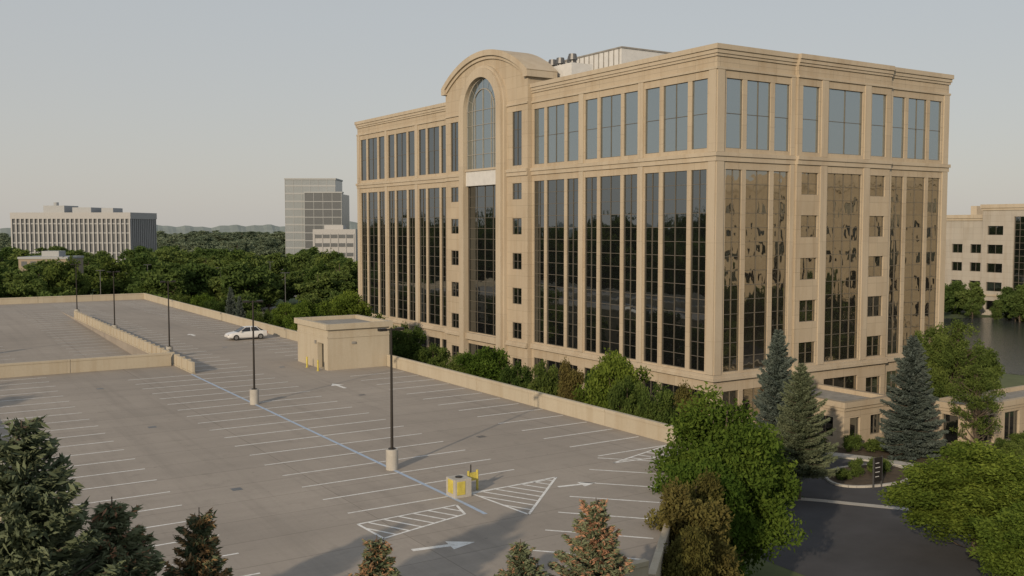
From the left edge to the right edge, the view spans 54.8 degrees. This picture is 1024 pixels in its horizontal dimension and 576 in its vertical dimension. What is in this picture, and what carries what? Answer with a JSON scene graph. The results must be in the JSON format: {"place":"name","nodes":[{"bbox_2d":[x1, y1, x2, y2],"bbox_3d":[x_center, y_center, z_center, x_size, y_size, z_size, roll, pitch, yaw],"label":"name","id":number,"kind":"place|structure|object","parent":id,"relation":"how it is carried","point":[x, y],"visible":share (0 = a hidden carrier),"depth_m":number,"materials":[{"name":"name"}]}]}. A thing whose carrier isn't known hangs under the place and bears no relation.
{"place":"outdoors","nodes":[
{"label":"outdoors","id":0,"kind":"place"},
{"bbox_2d":[0,221,357,236],"bbox_3d":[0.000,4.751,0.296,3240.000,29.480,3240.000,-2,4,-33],"label":"hills","id":1,"kind":"structure","parent":0,"point":[269,228],"depth_m":1523.27,"materials":[{"name":"grey"}]},
{"bbox_2d":[284,178,349,254],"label":"distant glass tower","id":2,"kind":"structure","parent":0,"point":[311,204],"depth_m":509.46,"materials":[{"name":"grey glass"}]},
{"bbox_2d":[313,225,357,261],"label":"distant low office building","id":3,"kind":"structure","parent":0,"point":[339,239],"depth_m":412.84,"materials":[{"name":"white concrete"}]},
{"bbox_2d":[0,0,1023,228],"label":"sky","id":4,"kind":"structure","parent":0,"point":[195,113],"materials":[{"name":"grey"}]},
{"bbox_2d":[90,249,1023,575],"bbox_3d":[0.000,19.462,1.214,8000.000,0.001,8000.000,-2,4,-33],"label":"ground","id":5,"kind":"structure","parent":0,"point":[770,569],"depth_m":116.19,"materials":[{"name":"green plant"}]},
{"bbox_2d":[17,251,83,272],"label":"distant tan building","id":6,"kind":"structure","parent":5,"relation":"on","point":[45,256],"depth_m":289.02,"materials":[{"name":"beige concrete"}]},
{"bbox_2d":[0,413,125,575],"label":"pine tree","id":7,"kind":"object","parent":5,"relation":"on","point":[41,526],"visible":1,"depth_m":20.62,"materials":[{"name":"green plant"}]},
{"bbox_2d":[10,202,156,261],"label":"distant white office building","id":8,"kind":"structure","parent":5,"relation":"on","point":[114,232],"depth_m":407.64,"materials":[{"name":"white concrete"}]},
{"bbox_2d":[96,270,104,294],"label":"street lamp","id":9,"kind":"object","parent":5,"relation":"on","point":[100,280],"visible":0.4,"depth_m":213.91,"materials":[{"name":"metal"}]},
{"bbox_2d":[71,497,176,575],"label":"cone spruce tree","id":10,"kind":"object","parent":5,"relation":"on","point":[111,523],"visible":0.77,"depth_m":22.62,"materials":[{"name":"green plant"}]},
{"bbox_2d":[164,507,234,575],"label":"cone spruce tree","id":11,"kind":"object","parent":5,"relation":"on","point":[199,554],"visible":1,"depth_m":24.18,"materials":[{"name":"reddish-brown needle"},{"name":"bark"}]},
{"bbox_2d":[245,307,273,324],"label":"linden tree","id":12,"kind":"object","parent":5,"relation":"on","point":[267,316],"visible":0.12,"depth_m":136.77,"materials":[{"name":"green plant"}]},
{"bbox_2d":[282,272,288,301],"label":"street lamp","id":13,"kind":"object","parent":5,"relation":"on","point":[285,285],"visible":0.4,"depth_m":203.17,"materials":[{"name":"metal"}]},
{"bbox_2d":[289,317,297,330],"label":"maple tree","id":14,"kind":"object","parent":5,"relation":"on","point":[295,327],"visible":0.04,"depth_m":123.41,"materials":[{"name":"green plant"}]},
{"bbox_2d":[0,293,687,575],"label":"parking garage","id":15,"kind":"structure","parent":5,"relation":"on","point":[289,474],"depth_m":58.99,"materials":[{"name":"concrete"}]},
{"bbox_2d":[70,264,80,311],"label":"street lamp","id":16,"kind":"object","parent":15,"relation":"on","point":[77,309],"visible":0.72,"depth_m":141.82,"materials":[{"name":"metal"}]},
{"bbox_2d":[107,271,119,328],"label":"street lamp","id":17,"kind":"object","parent":15,"relation":"on","point":[115,325],"visible":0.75,"depth_m":119.13,"materials":[{"name":"metal"}]},
{"bbox_2d":[160,281,175,351],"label":"street lamp","id":18,"kind":"object","parent":15,"relation":"on","point":[169,347],"visible":0.77,"depth_m":97.86,"materials":[{"name":"metal"}]},
{"bbox_2d":[224,326,267,340],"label":"parked car","id":19,"kind":"object","parent":15,"relation":"on","point":[244,332],"visible":0.95,"depth_m":113.46,"materials":[{"name":"white paint"}]},
{"bbox_2d":[242,300,262,404],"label":"street lamp","id":20,"kind":"object","parent":15,"relation":"on","point":[254,395],"visible":1,"depth_m":72.08,"materials":[{"name":"metal"}]},
{"bbox_2d":[294,314,392,370],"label":"stair tower","id":21,"kind":"structure","parent":15,"relation":"on","point":[337,342],"depth_m":91.18,"materials":[{"name":"concrete"}]},
{"bbox_2d":[377,327,404,470],"bbox_3d":[-6.426,5.922,52.745,1.440,7.610,0.660,-2,4,-33],"label":"street lamp","id":22,"kind":"object","parent":15,"relation":"on","point":[391,458],"visible":1,"depth_m":52.67,"materials":[{"name":"metal"}]},
{"bbox_2d":[446,474,470,498],"bbox_3d":[-2.575,9.570,47.757,0.920,0.950,0.920,-2,4,-33],"label":"concrete pedestal","id":23,"kind":"object","parent":15,"relation":"on","point":[458,486],"visible":1,"depth_m":47.45,"materials":[{"name":"yellow paint"}]},
{"bbox_2d":[467,464,477,489],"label":"yellow barrier posts","id":24,"kind":"object","parent":15,"relation":"on","point":[472,475],"visible":0.72,"depth_m":48.74,"materials":[{"name":"metal"}]},
{"bbox_2d":[316,289,385,318],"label":"maple tree","id":25,"kind":"object","parent":5,"relation":"on","point":[348,302],"visible":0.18,"depth_m":123.59,"materials":[{"name":"green plant"}]},
{"bbox_2d":[346,535,401,575],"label":"cone spruce tree","id":26,"kind":"object","parent":5,"relation":"on","point":[375,562],"visible":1,"depth_m":27.14,"materials":[{"name":"green plant"}]},
{"bbox_2d":[446,349,480,373],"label":"linden tree","id":27,"kind":"object","parent":5,"relation":"on","point":[453,365],"visible":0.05,"depth_m":93.20,"materials":[{"name":"green plant"}]},
{"bbox_2d":[0,230,1023,381],"bbox_3d":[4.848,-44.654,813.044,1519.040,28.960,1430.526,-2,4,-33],"label":"distant trees","id":28,"kind":"object","parent":5,"relation":"on","point":[251,264],"visible":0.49,"depth_m":228.79,"materials":[{"name":"green plant"}]},
{"bbox_2d":[494,539,548,575],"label":"cone spruce tree","id":29,"kind":"object","parent":5,"relation":"on","point":[519,562],"visible":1,"depth_m":30.26,"materials":[{"name":"green plant"}]},
{"bbox_2d":[555,357,585,402],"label":"crabapple tree","id":30,"kind":"object","parent":5,"relation":"on","point":[568,380],"visible":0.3,"depth_m":78.09,"materials":[{"name":"brown plant"}]},
{"bbox_2d":[583,366,596,401],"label":"linden tree","id":31,"kind":"object","parent":5,"relation":"on","point":[586,378],"depth_m":77.79,"materials":[{"name":"green plant"}]},
{"bbox_2d":[547,499,636,575],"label":"cone spruce tree","id":32,"kind":"object","parent":5,"relation":"on","point":[597,553],"visible":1,"depth_m":31.22,"materials":[{"name":"green plant"}]},
{"bbox_2d":[571,348,652,408],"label":"maple tree","id":33,"kind":"object","parent":5,"relation":"on","point":[610,370],"visible":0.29,"depth_m":73.62,"materials":[{"name":"green plant"}]},
{"bbox_2d":[357,56,948,421],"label":"walls","id":34,"kind":"structure","parent":5,"relation":"on","point":[517,87],"depth_m":102.03,"materials":[{"name":"stone"}]},
{"bbox_2d":[362,79,707,414],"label":"windows glass","id":35,"kind":"object","parent":34,"relation":"attached to","point":[482,216],"visible":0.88,"depth_m":107.88,"materials":[{"name":"grey glass"}]},
{"bbox_2d":[361,78,940,415],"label":"mullions","id":36,"kind":"object","parent":34,"relation":"attached to","point":[674,255],"visible":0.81,"depth_m":102.94,"materials":[{"name":"brown metal"}]},
{"bbox_2d":[354,43,953,381],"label":"stone trim","id":37,"kind":"structure","parent":34,"relation":"attached to","point":[528,65],"depth_m":100.45,"materials":[{"name":"stone"}]},
{"bbox_2d":[466,169,495,185],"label":"spandrel panel","id":38,"kind":"object","parent":37,"relation":"attached to","point":[480,178],"visible":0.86,"depth_m":121.77,"materials":[{"name":"beige stone"}]},
{"bbox_2d":[467,77,495,169],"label":"arch window mullions","id":39,"kind":"object","parent":37,"relation":"attached to","point":[473,103],"visible":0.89,"depth_m":122.02,"materials":[{"name":"grey metal"}]},
{"bbox_2d":[722,79,939,417],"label":"windows","id":40,"kind":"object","parent":34,"relation":"attached to","point":[838,102],"visible":0.88,"depth_m":97.62,"materials":[{"name":"grey glass"}]},
{"bbox_2d":[661,520,713,575],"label":"crabapple tree","id":41,"kind":"object","parent":5,"relation":"on","point":[688,552],"visible":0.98,"depth_m":38.57,"materials":[{"name":"green plant"}]},
{"bbox_2d":[642,476,744,575],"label":"crabapple tree","id":42,"kind":"object","parent":5,"relation":"on","point":[679,511],"visible":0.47,"depth_m":41.42,"materials":[{"name":"green plant"}]},
{"bbox_2d":[662,466,740,564],"bbox_3d":[8.399,12.463,45.475,4.657,8.501,4.648,0,4,7],"label":"crabapple tree","id":43,"kind":"object","parent":5,"relation":"on","point":[705,488],"visible":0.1,"depth_m":45.35,"materials":[{"name":"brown plant"}]},
{"bbox_2d":[646,455,764,575],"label":"maple tree","id":44,"kind":"object","parent":5,"relation":"on","point":[744,522],"visible":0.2,"depth_m":47.97,"materials":[{"name":"green plant"}]},
{"bbox_2d":[645,381,811,572],"bbox_3d":[11.246,10.703,51.563,9.598,11.322,8.208,-1,4,-17],"label":"maple tree","id":45,"kind":"object","parent":5,"relation":"on","point":[744,448],"visible":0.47,"depth_m":50.47,"materials":[{"name":"green plant"}]},
{"bbox_2d":[751,329,798,439],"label":"spruce tree","id":46,"kind":"object","parent":5,"relation":"on","point":[775,374],"visible":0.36,"depth_m":78.07,"materials":[{"name":"green plant"}]},
{"bbox_2d":[765,363,839,499],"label":"spruce tree","id":47,"kind":"object","parent":5,"relation":"on","point":[803,449],"visible":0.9,"depth_m":69.69,"materials":[{"name":"green plant"}]},
{"bbox_2d":[828,412,1023,463],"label":"planting bed","id":48,"kind":"object","parent":5,"relation":"on","point":[865,452],"visible":0.07,"depth_m":84.90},
{"bbox_2d":[171,293,191,303],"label":"linden tree","id":49,"kind":"object","parent":48,"relation":"on","point":[185,299],"visible":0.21,"depth_m":172.31,"materials":[{"name":"green plant"}]},
{"bbox_2d":[189,292,216,307],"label":"maple tree","id":50,"kind":"object","parent":48,"relation":"on","point":[204,298],"visible":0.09,"depth_m":163.69,"materials":[{"name":"green plant"}]},
{"bbox_2d":[204,298,226,312],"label":"linden tree","id":51,"kind":"object","parent":48,"relation":"on","point":[218,306],"visible":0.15,"depth_m":155.48,"materials":[{"name":"green plant"}]},
{"bbox_2d":[225,287,236,314],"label":"spruce tree","id":52,"kind":"object","parent":48,"relation":"on","point":[230,303],"visible":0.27,"depth_m":147.66,"materials":[{"name":"green plant"}]},
{"bbox_2d":[234,296,245,317],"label":"spruce tree","id":53,"kind":"object","parent":48,"relation":"on","point":[239,311],"visible":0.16,"depth_m":142.46,"materials":[{"name":"green plant"}]},
{"bbox_2d":[268,301,296,327],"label":"maple tree","id":54,"kind":"object","parent":48,"relation":"on","point":[281,311],"visible":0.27,"depth_m":144.37,"materials":[{"name":"green plant"}]},
{"bbox_2d":[280,298,324,328],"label":"maple tree","id":55,"kind":"object","parent":48,"relation":"on","point":[302,309],"visible":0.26,"depth_m":130.16,"materials":[{"name":"green plant"}]},
{"bbox_2d":[389,322,427,360],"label":"linden tree","id":56,"kind":"object","parent":48,"relation":"on","point":[406,344],"visible":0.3,"depth_m":102.38,"materials":[{"name":"green plant"}]},
{"bbox_2d":[413,342,450,368],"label":"linden tree","id":57,"kind":"object","parent":48,"relation":"on","point":[428,356],"visible":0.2,"depth_m":97.69,"materials":[{"name":"green plant"}]},
{"bbox_2d":[455,346,515,382],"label":"maple tree","id":58,"kind":"object","parent":48,"relation":"on","point":[490,364],"visible":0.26,"depth_m":89.19,"materials":[{"name":"green plant"}]},
{"bbox_2d":[499,360,534,388],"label":"linden tree","id":59,"kind":"object","parent":48,"relation":"on","point":[522,377],"visible":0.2,"depth_m":84.83,"materials":[{"name":"green plant"}]},
{"bbox_2d":[527,358,559,395],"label":"linden tree","id":60,"kind":"object","parent":48,"relation":"on","point":[544,381],"visible":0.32,"depth_m":80.96,"materials":[{"name":"green plant"}]},
{"bbox_2d":[606,374,645,416],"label":"linden tree","id":61,"kind":"object","parent":48,"relation":"on","point":[619,400],"visible":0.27,"depth_m":70.22,"materials":[{"name":"green plant"}]},
{"bbox_2d":[635,380,677,424],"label":"linden tree","id":62,"kind":"object","parent":48,"relation":"on","point":[659,409],"visible":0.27,"depth_m":68.03,"materials":[{"name":"green plant"}]},
{"bbox_2d":[672,379,707,422],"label":"crabapple tree","id":63,"kind":"object","parent":48,"relation":"on","point":[685,392],"visible":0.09,"depth_m":66.25,"materials":[{"name":"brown plant"}]},
{"bbox_2d":[807,434,828,443],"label":"shrub","id":64,"kind":"object","parent":48,"relation":"on","point":[825,441],"visible":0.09,"depth_m":86.27,"materials":[{"name":"green plant"}]},
{"bbox_2d":[841,434,862,451],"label":"shrub","id":65,"kind":"object","parent":48,"relation":"on","point":[855,441],"visible":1,"depth_m":85.46,"materials":[{"name":"green plant"}]},
{"bbox_2d":[861,438,885,451],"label":"shrub","id":66,"kind":"object","parent":48,"relation":"on","point":[874,443],"visible":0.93,"depth_m":85.18,"materials":[{"name":"green plant"}]},
{"bbox_2d":[875,335,948,461],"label":"spruce tree","id":67,"kind":"object","parent":48,"relation":"on","point":[912,406],"visible":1,"depth_m":82.71,"materials":[{"name":"green plant"}]},
{"bbox_2d":[914,327,954,397],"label":"linden tree","id":68,"kind":"object","parent":48,"relation":"on","point":[940,359],"visible":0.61,"depth_m":93.19,"materials":[{"name":"green plant"}]},
{"bbox_2d":[922,315,993,395],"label":"birch tree","id":69,"kind":"object","parent":48,"relation":"on","point":[958,344],"visible":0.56,"depth_m":94.28,"materials":[{"name":"green plant"}]},
{"bbox_2d":[947,361,1007,442],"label":"birch tree","id":70,"kind":"object","parent":48,"relation":"on","point":[978,387],"visible":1,"depth_m":85.76,"materials":[{"name":"green plant"}]},
{"bbox_2d":[950,344,1005,393],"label":"linden tree","id":71,"kind":"object","parent":48,"relation":"on","point":[992,355],"visible":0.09,"depth_m":98.37,"materials":[{"name":"green plant"}]},
{"bbox_2d":[993,437,1012,448],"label":"shrub","id":72,"kind":"object","parent":48,"relation":"on","point":[1000,441],"visible":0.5,"depth_m":86.11,"materials":[{"name":"green plant"}]},
{"bbox_2d":[999,442,1023,457],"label":"shrub","id":73,"kind":"object","parent":48,"relation":"on","point":[1011,446],"visible":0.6,"depth_m":82.11,"materials":[{"name":"green plant"}]},
{"bbox_2d":[1006,432,1023,443],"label":"shrub","id":74,"kind":"object","parent":48,"relation":"on","point":[1014,437],"visible":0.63,"depth_m":87.48,"materials":[{"name":"green plant"}]},
{"bbox_2d":[1017,438,1023,451],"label":"shrub","id":75,"kind":"object","parent":48,"relation":"on","point":[1021,441],"visible":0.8,"depth_m":84.43,"materials":[{"name":"green plant"}]},
{"bbox_2d":[945,221,982,311],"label":"walls","id":76,"kind":"structure","parent":5,"relation":"on","point":[966,234],"depth_m":224.02,"materials":[{"name":"stone"}]},
{"bbox_2d":[947,206,982,220],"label":"cornice","id":77,"kind":"structure","parent":76,"relation":"attached to","point":[976,213],"depth_m":224.81,"materials":[{"name":"stone"}]},
{"bbox_2d":[952,244,980,286],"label":"glass","id":78,"kind":"object","parent":76,"relation":"attached to","point":[958,248],"visible":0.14,"depth_m":222.88,"materials":[{"name":"grey glass"}]},
{"bbox_2d":[952,244,980,271],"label":"mullions","id":79,"kind":"object","parent":76,"relation":"attached to","point":[970,262],"visible":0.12,"depth_m":223.05,"materials":[{"name":"brown metal"}]},
{"bbox_2d":[980,210,1023,315],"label":"walls","id":80,"kind":"structure","parent":5,"relation":"on","point":[1005,219],"depth_m":214.85,"materials":[{"name":"stone"}]},
{"bbox_2d":[980,204,1023,296],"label":"cornice","id":81,"kind":"structure","parent":80,"relation":"attached to","point":[1002,206],"depth_m":213.79,"materials":[{"name":"stone"}]},
{"bbox_2d":[986,217,1023,308],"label":"glass","id":82,"kind":"object","parent":80,"relation":"on","point":[998,230],"visible":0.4,"depth_m":212.32,"materials":[{"name":"grey glass"}]},
{"bbox_2d":[986,216,1023,309],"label":"mullions","id":83,"kind":"object","parent":80,"relation":"attached to","point":[1019,249],"visible":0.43,"depth_m":212.44,"materials":[{"name":"brown metal"}]},
{"bbox_2d":[548,46,672,77],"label":"rooftop plant","id":84,"kind":"object","parent":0,"point":[572,63],"visible":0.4,"depth_m":115.00,"materials":[{"name":"grey metal"}]},
{"bbox_2d":[755,458,1000,575],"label":"driveway","id":85,"kind":"structure","parent":0,"point":[850,540],"depth_m":60.84,"materials":[{"name":"grey asphalt"}]},
{"bbox_2d":[783,497,908,510],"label":"concrete gutter","id":86,"kind":"object","parent":85,"relation":"on","point":[849,503],"visible":0.35,"depth_m":69.58,"materials":[{"name":"grey concrete"}]},
{"bbox_2d":[824,464,907,487],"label":"planted island","id":87,"kind":"structure","parent":85,"relation":"on","point":[888,478],"depth_m":75.86,"materials":[{"name":"concrete"}]},
{"bbox_2d":[834,468,852,479],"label":"shrub","id":88,"kind":"object","parent":87,"relation":"on","point":[842,473],"visible":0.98,"depth_m":75.62,"materials":[{"name":"green plant"}]},
{"bbox_2d":[847,457,864,476],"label":"shrub","id":89,"kind":"object","parent":87,"relation":"on","point":[854,466],"visible":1,"depth_m":76.64,"materials":[{"name":"green plant"}]},
{"bbox_2d":[872,456,882,488],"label":"directory sign","id":90,"kind":"object","parent":87,"relation":"on","point":[877,468],"visible":1,"depth_m":73.67,"materials":[{"name":"metal"}]},
{"bbox_2d":[867,457,893,473],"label":"shrub","id":91,"kind":"object","parent":87,"relation":"on","point":[886,464],"visible":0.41,"depth_m":77.56,"materials":[{"name":"green plant"}]},
{"bbox_2d":[876,438,1023,555],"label":"maple tree","id":92,"kind":"object","parent":85,"relation":"on","point":[982,479],"visible":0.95,"depth_m":56.73,"materials":[{"name":"green plant"}]},
{"bbox_2d":[963,499,1023,575],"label":"maple tree","id":93,"kind":"object","parent":85,"relation":"on","point":[1001,551],"visible":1,"depth_m":51.58,"materials":[{"name":"green plant"}]},
{"bbox_2d":[811,383,1023,447],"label":"entrance wing","id":94,"kind":"structure","parent":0,"point":[842,406],"depth_m":88.71,"materials":[{"name":"beige stone"}]},
{"bbox_2d":[825,410,1017,443],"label":"entrance frames","id":95,"kind":"structure","parent":94,"relation":"attached to","point":[943,426],"depth_m":89.23,"materials":[{"name":"brown metal"}]},
{"bbox_2d":[818,411,1015,443],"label":"entrance glass","id":96,"kind":"object","parent":95,"relation":"in","point":[951,422],"visible":0.5,"depth_m":88.72,"materials":[{"name":"black glass"}]},
{"bbox_2d":[826,452,1023,467],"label":"pavement","id":97,"kind":"structure","parent":0,"point":[865,458],"depth_m":82.92,"materials":[{"name":"concrete"}]},
{"bbox_2d":[944,317,1023,374],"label":"pond","id":98,"kind":"structure","parent":0,"point":[1004,337],"depth_m":173.42,"materials":[{"name":"grey liquid"}]},
{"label":"road","id":99,"kind":"structure","parent":0,"visible":0},
{"bbox_2d":[258,304,276,310],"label":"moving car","id":100,"kind":"object","parent":99,"relation":"on","point":[266,307],"visible":0.6,"depth_m":227.38,"materials":[{"name":"black metal"}]}
]}

